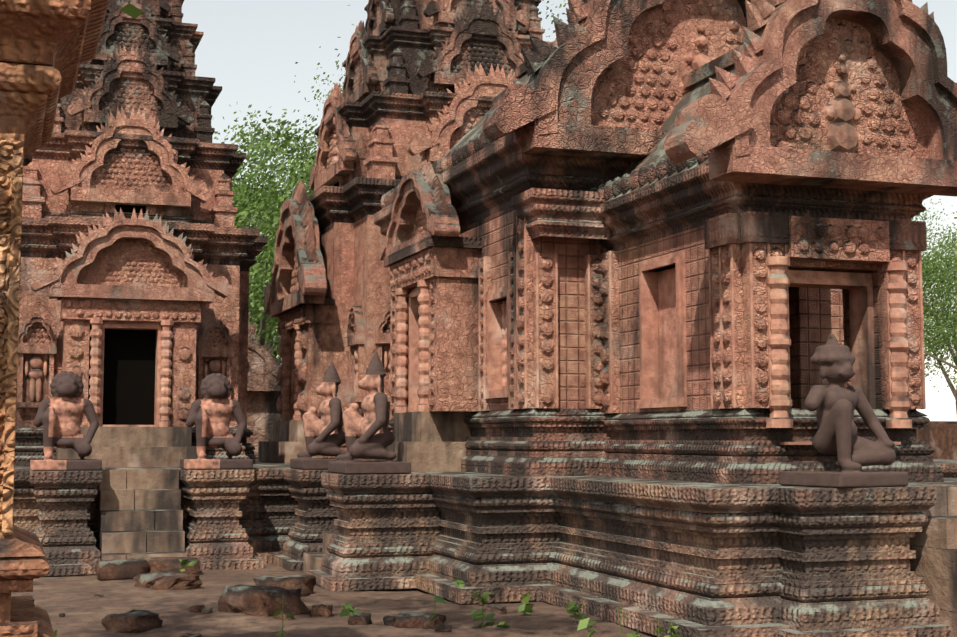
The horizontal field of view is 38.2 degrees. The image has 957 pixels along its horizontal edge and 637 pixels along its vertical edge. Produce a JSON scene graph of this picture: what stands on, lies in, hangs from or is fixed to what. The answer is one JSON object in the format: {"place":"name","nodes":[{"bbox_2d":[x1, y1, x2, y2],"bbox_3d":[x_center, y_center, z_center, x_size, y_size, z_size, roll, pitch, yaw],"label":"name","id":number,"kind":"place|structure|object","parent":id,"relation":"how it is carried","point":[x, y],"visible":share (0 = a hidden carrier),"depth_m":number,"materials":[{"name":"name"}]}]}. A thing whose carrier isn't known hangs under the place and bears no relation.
{"place":"outdoors","nodes":[
{"label":"outdoors","id":0,"kind":"place"},
{"bbox_2d":[15,0,267,466],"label":"tower","id":1,"kind":"structure","parent":0,"point":[139,252],"depth_m":16.05,"materials":[{"name":"stone"}]},
{"bbox_2d":[11,564,657,636],"bbox_3d":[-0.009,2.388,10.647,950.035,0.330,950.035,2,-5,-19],"label":"ground","id":2,"kind":"structure","parent":0,"point":[79,604],"depth_m":10.54,"materials":[{"name":"brown soil"}]},
{"bbox_2d":[0,0,108,636],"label":"pier","id":3,"kind":"structure","parent":2,"relation":"on","point":[48,48],"depth_m":5.25,"materials":[{"name":"stone"}]},
{"bbox_2d":[121,3,143,18],"bbox_3d":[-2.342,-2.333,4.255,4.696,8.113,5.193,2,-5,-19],"label":"leaf","id":4,"kind":"object","parent":2,"relation":"on","point":[132,11],"visible":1,"depth_m":4.51,"materials":[{"name":"green plant"}]},
{"bbox_2d":[213,101,321,351],"bbox_3d":[-5.619,-0.563,35.214,8.747,9.829,9.967,1,-5,-10],"label":"tree","id":5,"kind":"object","parent":2,"relation":"on","point":[267,150],"visible":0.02,"depth_m":33.98,"materials":[{"name":"green plant"}]},
{"bbox_2d":[33,570,506,636],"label":"rocks","id":6,"kind":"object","parent":2,"relation":"on","point":[266,596],"depth_m":10.35,"materials":[{"name":"brown stone"}]},
{"bbox_2d":[232,148,311,330],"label":"tree","id":7,"kind":"object","parent":2,"relation":"on","point":[264,187],"depth_m":41.97,"materials":[{"name":"green plant"}]},
{"bbox_2d":[232,109,317,364],"bbox_3d":[-3.763,-0.265,30.387,8.216,8.431,9.475,2,-5,-19],"label":"tree","id":8,"kind":"object","parent":2,"relation":"on","point":[266,333],"visible":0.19,"depth_m":29.48,"materials":[{"name":"green plant"}]},
{"bbox_2d":[240,106,316,357],"bbox_3d":[-3.046,-0.295,37.115,9.681,9.685,10.339,-4,-6,37],"label":"tree","id":9,"kind":"object","parent":2,"relation":"on","point":[267,214],"visible":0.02,"depth_m":35.39,"materials":[{"name":"green plant"}]},
{"bbox_2d":[249,46,344,194],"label":"tree","id":10,"kind":"object","parent":2,"relation":"on","point":[315,98],"visible":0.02,"depth_m":49.64,"materials":[{"name":"green plant"}]},
{"bbox_2d":[53,559,680,636],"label":"weeds","id":11,"kind":"object","parent":2,"relation":"on","point":[571,607],"visible":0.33,"depth_m":9.88,"materials":[{"name":"green plant"}]},
{"bbox_2d":[294,0,581,133],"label":"tree","id":12,"kind":"object","parent":2,"relation":"on","point":[552,21],"depth_m":40.19,"materials":[{"name":"green plant"}]},
{"bbox_2d":[13,459,956,636],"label":"temple platform","id":13,"kind":"structure","parent":2,"relation":"on","point":[699,559],"depth_m":11.30,"materials":[{"name":"stone"}]},
{"bbox_2d":[30,371,101,470],"bbox_3d":[-4.149,1.023,13.917,0.672,0.996,0.605,2,-5,-19],"label":"guardian lion","id":14,"kind":"object","parent":13,"relation":"on","point":[61,412],"visible":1,"depth_m":13.84},
{"bbox_2d":[180,373,252,469],"bbox_3d":[-2.730,1.065,14.401,0.672,0.996,0.605,2,-5,-19],"label":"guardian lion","id":15,"kind":"object","parent":13,"relation":"on","point":[212,411],"visible":1,"depth_m":14.32},
{"bbox_2d":[290,362,361,469],"bbox_3d":[-1.592,1.006,14.423,0.617,1.118,0.685,2,-5,-19],"label":"statue","id":16,"kind":"object","parent":13,"relation":"on","point":[324,425],"visible":0.85,"depth_m":14.31,"materials":[{"name":"brown stone"}]},
{"bbox_2d":[328,351,410,473],"bbox_3d":[-1.003,0.859,12.707,0.617,1.118,0.685,2,-5,-19],"label":"statue","id":17,"kind":"object","parent":13,"relation":"on","point":[367,424],"visible":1,"depth_m":12.55,"materials":[{"name":"brown stone"}]},
{"bbox_2d":[373,0,956,484],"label":"temple building","id":18,"kind":"structure","parent":13,"relation":"on","point":[677,240],"depth_m":11.34,"materials":[{"name":"stone"}]},
{"bbox_2d":[779,333,907,487],"bbox_3d":[2.484,0.615,9.408,0.670,1.040,0.572,3,-6,-31],"label":"statue","id":19,"kind":"object","parent":13,"relation":"on","point":[836,402],"visible":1,"depth_m":9.33,"materials":[{"name":"brown stone"}]},
{"bbox_2d":[247,311,956,458],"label":"wall","id":20,"kind":"structure","parent":2,"relation":"on","point":[264,394],"depth_m":26.24,"materials":[{"name":"stone"}]},
{"bbox_2d":[911,204,956,378],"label":"tree","id":21,"kind":"object","parent":2,"relation":"on","point":[925,260],"visible":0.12,"depth_m":57.38,"materials":[{"name":"green plant"}]},
{"bbox_2d":[913,199,955,322],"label":"tree","id":22,"kind":"object","parent":2,"relation":"on","point":[926,218],"depth_m":61.25,"materials":[{"name":"green plant"}]},
{"bbox_2d":[922,201,956,389],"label":"tree","id":23,"kind":"object","parent":2,"relation":"on","point":[952,315],"visible":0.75,"depth_m":54.89,"materials":[{"name":"green plant"}]},
{"bbox_2d":[923,219,956,413],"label":"tree","id":24,"kind":"object","parent":2,"relation":"on","point":[954,390],"visible":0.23,"depth_m":65.95,"materials":[{"name":"green plant"}]},
{"bbox_2d":[931,246,956,347],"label":"tree","id":25,"kind":"object","parent":2,"relation":"on","point":[950,317],"visible":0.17,"depth_m":60.87,"materials":[{"name":"green plant"}]},
{"bbox_2d":[258,0,550,463],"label":"central tower","id":26,"kind":"structure","parent":0,"point":[429,80],"depth_m":17.91,"materials":[{"name":"stone"}]},
{"bbox_2d":[182,0,956,420],"label":"sky","id":27,"kind":"structure","parent":0,"point":[251,49],"materials":[{"name":"white"}]},
{"bbox_2d":[842,289,844,385],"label":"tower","id":28,"kind":"structure","parent":0,"point":[843,332],"depth_m":18.87,"materials":[{"name":"stone"}]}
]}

